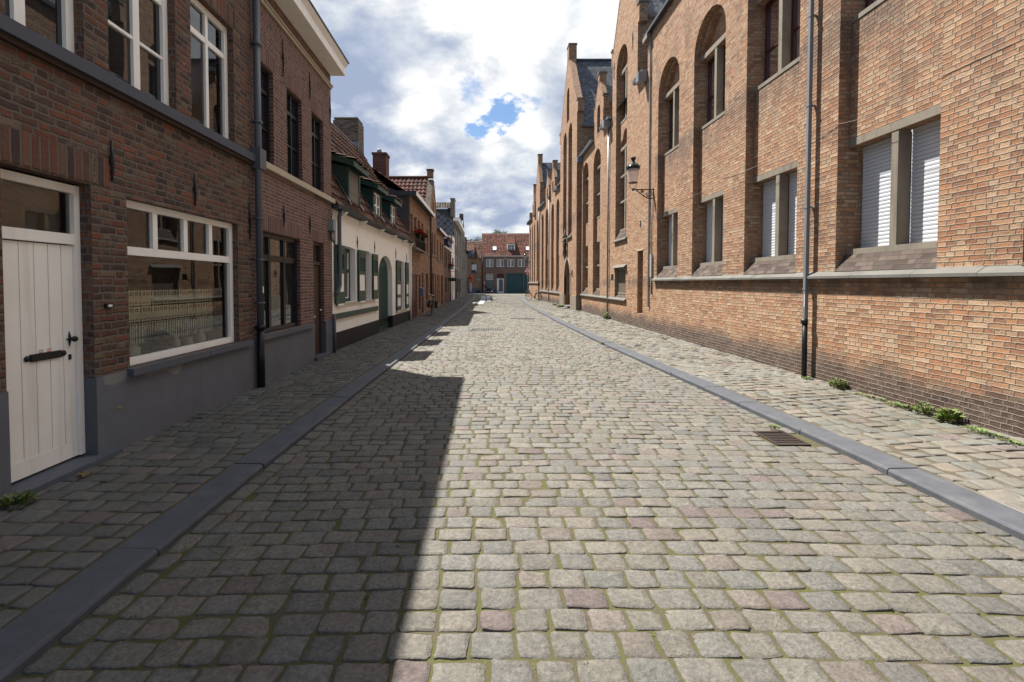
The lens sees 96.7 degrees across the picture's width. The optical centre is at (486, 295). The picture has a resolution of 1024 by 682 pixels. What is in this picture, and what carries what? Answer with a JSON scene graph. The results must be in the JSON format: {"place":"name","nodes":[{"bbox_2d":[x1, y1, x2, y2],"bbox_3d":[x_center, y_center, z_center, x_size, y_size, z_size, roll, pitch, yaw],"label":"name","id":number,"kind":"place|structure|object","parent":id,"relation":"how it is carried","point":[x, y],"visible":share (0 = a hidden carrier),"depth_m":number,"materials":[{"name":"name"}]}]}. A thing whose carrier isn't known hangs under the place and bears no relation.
{"place":"outdoors","nodes":[
{"label":"outdoors","id":0,"kind":"place"},
{"bbox_2d":[0,295,473,629],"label":"pavement","id":1,"kind":"structure","parent":0,"point":[54,537],"depth_m":3.76,"materials":[{"name":"stone"}]},
{"bbox_2d":[0,489,39,510],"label":"weed","id":2,"kind":"object","parent":1,"relation":"on","point":[9,499],"visible":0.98,"depth_m":3.26,"materials":[{"name":"green plant"}]},
{"bbox_2d":[75,471,89,476],"bbox_3d":[-3.304,1.457,3.722,0.081,0.024,0.114,0,2,0],"label":"fallen leaf","id":3,"kind":"object","parent":1,"relation":"on","point":[83,474],"visible":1,"depth_m":3.73,"materials":[{"name":"brown plant"}]},
{"bbox_2d":[426,294,437,313],"bbox_3d":[-2.710,0.440,22.929,0.601,1.014,1.823,8,1,-6],"label":"bicycle","id":4,"kind":"object","parent":1,"relation":"on","point":[434,303],"visible":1,"depth_m":22.23,"materials":[{"name":"black metal"}]},
{"bbox_2d":[248,0,348,387],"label":"brick house","id":5,"kind":"structure","parent":0,"point":[303,57],"depth_m":8.34,"materials":[{"name":"brick"}]},
{"bbox_2d":[261,66,269,162],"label":"window","id":6,"kind":"structure","parent":5,"relation":"in","point":[265,110],"depth_m":7.42,"materials":[{"name":"black glass"}]},
{"bbox_2d":[263,232,314,339],"bbox_3d":[-3.525,-0.192,8.023,0.190,1.705,2.150,0,2,0],"label":"window","id":7,"kind":"structure","parent":5,"relation":"in","point":[279,252],"depth_m":7.92,"materials":[{"name":"black paint"}]},
{"bbox_2d":[287,91,298,178],"bbox_3d":[-3.595,-2.919,8.327,0.060,1.530,0.650,0,2,0],"label":"window","id":8,"kind":"structure","parent":5,"relation":"in","point":[292,103],"depth_m":8.46,"materials":[{"name":"black glass"}]},
{"bbox_2d":[312,115,320,190],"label":"window","id":9,"kind":"structure","parent":5,"relation":"in","point":[316,160],"depth_m":9.63,"materials":[{"name":"black glass"}]},
{"bbox_2d":[313,242,321,354],"bbox_3d":[-3.575,0.064,9.540,0.110,2.360,0.590,0,2,0],"label":"door","id":10,"kind":"structure","parent":5,"relation":"in","point":[316,246],"depth_m":9.68,"materials":[{"name":"brown wood"}]},
{"bbox_2d":[315,195,335,244],"bbox_3d":[-3.443,-1.590,9.767,0.107,0.941,1.016,0,2,0],"label":"junction box","id":11,"kind":"object","parent":5,"relation":"attached to","point":[331,225],"visible":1,"depth_m":10.10,"materials":[{"name":"grey plastic"}]},
{"bbox_2d":[371,149,434,319],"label":"brick house","id":12,"kind":"structure","parent":0,"point":[414,211],"depth_m":21.45,"materials":[{"name":"orange brick"}]},
{"bbox_2d":[412,274,415,317],"bbox_3d":[-3.343,0.009,20.644,0.040,1.970,1.824,0,2,0],"label":"door","id":13,"kind":"structure","parent":12,"relation":"in","point":[413,275],"depth_m":20.79,"materials":[{"name":"wood"}]},
{"bbox_2d":[413,226,426,238],"bbox_3d":[-3.023,-2.821,20.489,0.601,0.556,0.863,0,2,0],"label":"flower pot","id":14,"kind":"object","parent":12,"relation":"attached to","point":[419,233],"visible":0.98,"depth_m":20.36,"materials":[{"name":"black paint"}]},
{"bbox_2d":[419,287,424,295],"bbox_3d":[-3.139,-0.217,22.278,0.238,0.450,0.490,0,2,0],"label":"mailbox","id":15,"kind":"object","parent":12,"relation":"attached to","point":[421,291],"visible":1,"depth_m":22.06,"materials":[{"name":"black paint"}]},
{"bbox_2d":[421,230,427,241],"bbox_3d":[-3.032,-2.873,21.823,0.592,0.586,0.870,0,2,0],"label":"flower pot","id":16,"kind":"object","parent":12,"relation":"attached to","point":[423,237],"visible":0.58,"depth_m":21.73,"materials":[{"name":"black paint"}]},
{"bbox_2d":[389,169,436,309],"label":"gabled house","id":17,"kind":"structure","parent":0,"point":[423,187],"depth_m":27.48,"materials":[{"name":"orange brick"}]},
{"bbox_2d":[436,227,446,306],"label":"brick house","id":18,"kind":"structure","parent":0,"point":[441,234],"depth_m":31.80,"materials":[{"name":"brown brick"}]},
{"bbox_2d":[444,236,453,303],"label":"pink house","id":19,"kind":"structure","parent":0,"point":[448,242],"depth_m":36.44,"materials":[{"name":"brick"}]},
{"bbox_2d":[455,214,464,295],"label":"gabled house","id":20,"kind":"structure","parent":0,"point":[461,217],"depth_m":59.34,"materials":[{"name":"grey brick"}]},
{"bbox_2d":[469,275,472,291],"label":"hanging sign","id":21,"kind":"object","parent":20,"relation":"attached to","point":[470,277],"visible":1,"depth_m":64.38,"materials":[{"name":"metal"}]},
{"bbox_2d":[465,237,468,294],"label":"corner house","id":22,"kind":"structure","parent":0,"point":[466,273],"depth_m":67.88,"materials":[{"name":"grey brick"}]},
{"bbox_2d":[467,241,482,292],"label":"brick house","id":23,"kind":"structure","parent":0,"point":[475,262],"depth_m":73.97,"materials":[{"name":"brown brick"}]},
{"bbox_2d":[471,263,476,272],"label":"window","id":24,"kind":"structure","parent":23,"relation":"in","point":[473,265],"depth_m":73.94,"materials":[{"name":"white glass"}]},
{"bbox_2d":[482,233,528,292],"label":"brick house","id":25,"kind":"structure","parent":0,"point":[505,263],"depth_m":74.07,"materials":[{"name":"red brick"}]},
{"bbox_2d":[486,259,492,266],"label":"window","id":26,"kind":"structure","parent":25,"relation":"in","point":[489,262],"depth_m":73.95,"materials":[{"name":"white paint"}]},
{"bbox_2d":[486,274,492,279],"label":"window","id":27,"kind":"structure","parent":25,"relation":"in","point":[488,276],"depth_m":74.01,"materials":[{"name":"grey glass"}]},
{"bbox_2d":[497,259,503,266],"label":"window","id":28,"kind":"structure","parent":25,"relation":"in","point":[500,262],"depth_m":73.95,"materials":[{"name":"white paint"}]},
{"bbox_2d":[497,274,503,292],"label":"door","id":29,"kind":"structure","parent":25,"relation":"in","point":[500,282],"depth_m":74.03,"materials":[{"name":"white paint"}]},
{"bbox_2d":[507,259,513,266],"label":"window","id":30,"kind":"structure","parent":25,"relation":"in","point":[510,262],"depth_m":73.95,"materials":[{"name":"white paint"}]},
{"bbox_2d":[506,273,522,292],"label":"garage door","id":31,"kind":"structure","parent":25,"relation":"in","point":[514,281],"depth_m":74.12,"materials":[{"name":"teal metal"}]},
{"bbox_2d":[518,259,524,266],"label":"window","id":32,"kind":"structure","parent":25,"relation":"in","point":[521,262],"depth_m":73.95,"materials":[{"name":"white paint"}]},
{"bbox_2d":[524,273,528,292],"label":"garage door","id":33,"kind":"structure","parent":25,"relation":"in","point":[525,276],"depth_m":74.12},
{"bbox_2d":[9,295,1023,681],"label":"road","id":34,"kind":"structure","parent":0,"point":[613,541],"depth_m":2.73,"materials":[{"name":"stone"}]},
{"bbox_2d":[472,296,490,304],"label":"road strip","id":35,"kind":"object","parent":34,"relation":"on","point":[482,301],"visible":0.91,"depth_m":41.80,"materials":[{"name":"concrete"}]},
{"bbox_2d":[470,328,503,329],"bbox_3d":[0.035,1.190,15.940,1.170,0.070,0.600,0,2,0],"label":"strip","id":36,"kind":"object","parent":34,"relation":"on","point":[487,329],"visible":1,"depth_m":15.78,"materials":[{"name":"stone"}]},
{"bbox_2d":[110,357,965,681],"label":"joint moss","id":37,"kind":"object","parent":34,"relation":"on","point":[436,609],"visible":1,"depth_m":2.46,"materials":[{"name":"green plant"}]},
{"bbox_2d":[768,424,780,428],"bbox_3d":[3.234,1.472,5.106,0.140,0.056,0.146,-1,2,-25],"label":"weed","id":38,"kind":"object","parent":34,"relation":"on","point":[775,426],"visible":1,"depth_m":5.11,"materials":[{"name":"green plant"}]},
{"bbox_2d":[753,431,810,446],"bbox_3d":[3.123,1.532,4.827,0.345,0.058,0.428,0,2,0],"label":"drain grate","id":39,"kind":"object","parent":34,"relation":"on","point":[780,438],"visible":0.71,"depth_m":4.81,"materials":[{"name":"metal"}]},
{"bbox_2d":[311,0,936,267],"label":"sky","id":40,"kind":"structure","parent":0,"point":[470,92],"materials":[{"name":"white"}]},
{"bbox_2d":[336,293,974,492],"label":"ground","id":41,"kind":"structure","parent":0,"point":[505,294],"depth_m":66.75,"materials":[{"name":"grey stone"}]},
{"bbox_2d":[0,0,266,501],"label":"brick house","id":42,"kind":"structure","parent":41,"relation":"on","point":[130,157],"depth_m":4.33,"materials":[{"name":"brick"}]},
{"bbox_2d":[0,0,73,52],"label":"window","id":43,"kind":"structure","parent":42,"relation":"in","point":[53,20],"depth_m":3.76,"materials":[{"name":"white paint"}]},
{"bbox_2d":[2,240,78,482],"bbox_3d":[-3.611,0.498,3.671,0.108,1.850,0.712,0,2,0],"label":"door","id":44,"kind":"structure","parent":42,"relation":"in","point":[40,338],"depth_m":3.70,"materials":[{"name":"white paint"}]},
{"bbox_2d":[129,344,140,356],"bbox_3d":[-3.740,0.611,4.799,0.160,0.200,0.160,0,2,0],"label":"vase","id":45,"kind":"object","parent":42,"relation":"on","point":[135,349],"visible":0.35,"depth_m":4.77,"materials":[{"name":"white ceramic"}]},
{"bbox_2d":[107,0,168,105],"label":"window","id":46,"kind":"structure","parent":42,"relation":"in","point":[137,29],"depth_m":4.77,"materials":[{"name":"white paint"}]},
{"bbox_2d":[149,330,173,352],"bbox_3d":[-3.736,0.556,5.221,0.142,0.318,0.407,0,2,0],"label":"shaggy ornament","id":47,"kind":"object","parent":42,"relation":"on","point":[160,340],"visible":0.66,"depth_m":5.16,"materials":[{"name":"grey"}]},
{"bbox_2d":[128,289,212,343],"bbox_3d":[-3.835,0.218,5.428,0.020,0.600,1.880,0,2,0],"label":"lace curtain","id":48,"kind":"object","parent":42,"relation":"hanging from","point":[153,314],"visible":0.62,"depth_m":5.50,"materials":[{"name":"white fabric"}]},
{"bbox_2d":[173,334,180,347],"bbox_3d":[-3.710,0.578,5.438,0.100,0.230,0.100,0,2,0],"label":"vase","id":49,"kind":"object","parent":42,"relation":"on","point":[177,342],"visible":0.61,"depth_m":5.41,"materials":[{"name":"white ceramic"}]},
{"bbox_2d":[183,336,193,345],"bbox_3d":[-3.720,0.599,5.679,0.120,0.175,0.120,0,2,0],"label":"flower pot","id":50,"kind":"object","parent":42,"relation":"on","point":[187,340],"visible":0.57,"depth_m":5.63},
{"bbox_2d":[126,200,253,375],"bbox_3d":[-3.535,-0.117,5.539,0.220,1.735,2.280,0,2,0],"label":"window","id":51,"kind":"structure","parent":42,"relation":"in","point":[152,212],"depth_m":5.40,"materials":[{"name":"white paint"}]},
{"bbox_2d":[195,329,205,342],"bbox_3d":[-3.730,0.554,5.938,0.130,0.250,0.130,0,2,0],"label":"vase","id":52,"kind":"object","parent":42,"relation":"on","point":[200,335],"visible":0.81,"depth_m":5.90,"materials":[{"name":"white ceramic"}]},
{"bbox_2d":[190,0,228,138],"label":"window","id":53,"kind":"structure","parent":42,"relation":"in","point":[200,44],"depth_m":6.07,"materials":[{"name":"white paint"}]},
{"bbox_2d":[0,295,475,681],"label":"kerb","id":54,"kind":"structure","parent":41,"relation":"on","point":[31,635],"depth_m":2.77,"materials":[{"name":"grey stone"}]},
{"bbox_2d":[331,117,415,349],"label":"white cottage","id":55,"kind":"structure","parent":41,"relation":"on","point":[372,264],"depth_m":13.67,"materials":[{"name":"paint"}]},
{"bbox_2d":[335,248,357,305],"bbox_3d":[-3.673,-0.498,11.476,0.446,1.445,1.570,0,2,0],"label":"window","id":56,"kind":"structure","parent":55,"relation":"in","point":[347,252],"depth_m":12.06,"materials":[{"name":"green paint"}]},
{"bbox_2d":[379,257,387,330],"bbox_3d":[-3.560,-0.076,15.454,0.019,2.550,1.861,0,2,2],"label":"door","id":57,"kind":"structure","parent":55,"relation":"in","point":[383,274],"depth_m":15.75,"materials":[{"name":"green wood"}]},
{"bbox_2d":[444,235,454,299],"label":"white house","id":58,"kind":"structure","parent":41,"relation":"on","point":[453,273],"depth_m":43.05,"materials":[{"name":"paint"}]},
{"bbox_2d":[436,198,464,298],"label":"tall house","id":59,"kind":"structure","parent":41,"relation":"on","point":[448,222],"depth_m":46.97,"materials":[{"name":"grey brick"}]},
{"bbox_2d":[485,286,497,292],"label":"scooter","id":60,"kind":"object","parent":41,"relation":"on","point":[489,290],"visible":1,"depth_m":72.30,"materials":[{"name":"black metal"}]},
{"bbox_2d":[527,154,559,298],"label":"convent range","id":61,"kind":"structure","parent":41,"relation":"on","point":[539,197],"depth_m":43.45,"materials":[{"name":"brick"}]},
{"bbox_2d":[537,160,559,303],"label":"convent range","id":62,"kind":"structure","parent":41,"relation":"on","point":[549,210],"depth_m":35.45,"materials":[{"name":"brick"}]},
{"bbox_2d":[559,43,612,310],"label":"entrance block","id":63,"kind":"structure","parent":41,"relation":"on","point":[576,134],"depth_m":26.66,"materials":[{"name":"brick"}]},
{"bbox_2d":[562,231,566,259],"bbox_3d":[4.810,-3.124,27.844,0.320,1.850,0.304,0,2,0],"label":"niche statue","id":64,"kind":"object","parent":63,"relation":"attached to","point":[564,254],"visible":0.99,"depth_m":27.76,"materials":[{"name":"stone"}]},
{"bbox_2d":[569,271,569,304],"bbox_3d":[5.240,-0.803,27.838,0.020,2.850,2.000,0,2,0],"label":"door","id":65,"kind":"structure","parent":63,"relation":"in","point":[569,271],"depth_m":28.61,"materials":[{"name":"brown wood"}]},
{"bbox_2d":[576,0,868,328],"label":"convent range","id":66,"kind":"structure","parent":41,"relation":"on","point":[613,244],"depth_m":18.16,"materials":[{"name":"brick"}]},
{"bbox_2d":[623,153,624,227],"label":"window","id":67,"kind":"structure","parent":66,"relation":"in","point":[624,153],"depth_m":18.22,"materials":[{"name":"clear glass"}]},
{"bbox_2d":[518,297,1023,540],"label":"kerb","id":68,"kind":"structure","parent":41,"relation":"on","point":[993,513],"depth_m":4.25,"materials":[{"name":"grey stone"}]},
{"bbox_2d":[642,0,1023,437],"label":"convent wing","id":69,"kind":"structure","parent":41,"relation":"on","point":[888,311],"depth_m":6.70,"materials":[{"name":"brown brick"}]},
{"bbox_2d":[626,156,653,198],"bbox_3d":[4.770,-3.661,14.123,0.865,1.331,0.445,0,2,0],"label":"wall lamp","id":70,"kind":"object","parent":69,"relation":"attached to","point":[633,165],"visible":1,"depth_m":14.11,"materials":[{"name":"metal"}]},
{"bbox_2d":[669,216,671,265],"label":"window","id":71,"kind":"structure","parent":69,"relation":"in","point":[670,218],"depth_m":13.69,"materials":[{"name":"paint"}]},
{"bbox_2d":[669,98,672,149],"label":"window","id":72,"kind":"structure","parent":69,"relation":"in","point":[671,101],"depth_m":13.66,"materials":[{"name":"paint"}]},
{"bbox_2d":[707,56,714,122],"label":"window","id":73,"kind":"structure","parent":69,"relation":"in","point":[711,64],"depth_m":11.24,"materials":[{"name":"glass"}]},
{"bbox_2d":[706,199,722,261],"bbox_3d":[5.589,-1.561,11.121,0.091,1.500,0.660,0,2,0],"label":"window","id":74,"kind":"structure","parent":69,"relation":"in","point":[709,205],"depth_m":11.30,"materials":[{"name":"paint"}]},
{"bbox_2d":[722,212,722,260],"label":"window","id":75,"kind":"structure","parent":69,"relation":"in","point":[722,212],"depth_m":10.68,"materials":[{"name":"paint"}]},
{"bbox_2d":[723,45,725,110],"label":"window","id":76,"kind":"structure","parent":69,"relation":"in","point":[725,45],"depth_m":10.56,"materials":[{"name":"glass"}]},
{"bbox_2d":[764,0,778,81],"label":"window","id":77,"kind":"structure","parent":69,"relation":"in","point":[772,7],"depth_m":8.88,"materials":[{"name":"glass"}]},
{"bbox_2d":[762,176,789,256],"bbox_3d":[5.589,-1.496,8.782,0.091,1.500,0.680,0,2,0],"label":"window","id":78,"kind":"structure","parent":69,"relation":"in","point":[769,191],"depth_m":8.91,"materials":[{"name":"paint"}]},
{"bbox_2d":[788,171,796,254],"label":"window","id":79,"kind":"structure","parent":69,"relation":"in","point":[793,176],"depth_m":8.24,"materials":[{"name":"paint"}]},
{"bbox_2d":[791,0,800,61],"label":"window","id":80,"kind":"structure","parent":69,"relation":"in","point":[795,20],"depth_m":8.18,"materials":[{"name":"paint"}]},
{"bbox_2d":[659,36,1023,217],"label":"cable","id":81,"kind":"object","parent":69,"relation":"attached to","point":[869,115],"visible":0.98,"depth_m":5.93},
{"bbox_2d":[865,0,876,8],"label":"window","id":82,"kind":"structure","parent":69,"relation":"in","point":[868,2],"depth_m":6.58,"materials":[{"name":"paint"}]},
{"bbox_2d":[861,132,911,247],"bbox_3d":[5.589,-1.429,6.375,0.091,1.500,0.675,0,2,0],"label":"window","id":83,"kind":"structure","parent":69,"relation":"in","point":[876,185],"depth_m":6.45,"materials":[{"name":"paint"}]},
{"bbox_2d":[910,120,940,242],"bbox_3d":[5.589,-1.407,5.600,0.091,1.500,0.675,0,2,0],"label":"window","id":84,"kind":"structure","parent":69,"relation":"in","point":[926,138],"depth_m":5.74,"materials":[{"name":"paint"}]},
{"bbox_2d":[521,297,1023,513],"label":"pavement","id":85,"kind":"structure","parent":0,"point":[989,467],"depth_m":5.37,"materials":[{"name":"stone"}]},
{"bbox_2d":[525,266,528,296],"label":"traffic sign","id":86,"kind":"object","parent":85,"relation":"on","point":[527,270],"visible":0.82,"depth_m":49.81,"materials":[{"name":"metal"}]},
{"bbox_2d":[525,289,541,299],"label":"bicycle","id":87,"kind":"object","parent":85,"relation":"on","point":[529,293],"visible":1,"depth_m":40.28,"materials":[{"name":"black metal"}]},
{"bbox_2d":[603,312,608,318],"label":"weed","id":88,"kind":"object","parent":85,"relation":"on","point":[606,315],"visible":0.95,"depth_m":19.06,"materials":[{"name":"green plant"}]},
{"bbox_2d":[828,377,847,388],"bbox_3d":[5.101,1.264,6.585,0.230,0.170,0.351,0,2,0],"label":"weed","id":89,"kind":"object","parent":85,"relation":"on","point":[839,383],"visible":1,"depth_m":6.56,"materials":[{"name":"green plant"}]},
{"bbox_2d":[856,392,888,401],"bbox_3d":[5.078,1.328,6.007,0.145,0.077,0.478,0,2,0],"label":"weed","id":90,"kind":"object","parent":85,"relation":"on","point":[867,395],"visible":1,"depth_m":6.03,"materials":[{"name":"green plant"}]},
{"bbox_2d":[886,401,918,411],"bbox_3d":[5.061,1.338,5.545,0.174,0.083,0.428,0,2,0],"label":"weed","id":91,"kind":"object","parent":85,"relation":"on","point":[904,406],"visible":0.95,"depth_m":5.54,"materials":[{"name":"green plant"}]},
{"bbox_2d":[913,401,935,415],"bbox_3d":[5.073,1.301,5.263,0.204,0.169,0.274,0,2,0],"label":"weed","id":92,"kind":"object","parent":85,"relation":"on","point":[925,411],"visible":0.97,"depth_m":5.25,"materials":[{"name":"green plant"}]},
{"bbox_2d":[932,407,965,422],"bbox_3d":[5.070,1.306,4.986,0.256,0.173,0.282,0,2,0],"label":"weed","id":93,"kind":"object","parent":85,"relation":"on","point":[952,415],"visible":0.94,"depth_m":4.93,"materials":[{"name":"green plant"}]},
{"bbox_2d":[960,425,1008,439],"bbox_3d":[5.017,1.374,4.595,0.171,0.064,0.452,0,2,0],"label":"weed","id":94,"kind":"object","parent":85,"relation":"on","point":[981,430],"visible":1,"depth_m":4.60,"materials":[{"name":"green plant"}]},
{"bbox_2d":[997,437,1023,445],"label":"weed","id":95,"kind":"object","parent":85,"relation":"on","point":[1014,442],"visible":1,"depth_m":4.30,"materials":[{"name":"green plant"}]}
]}

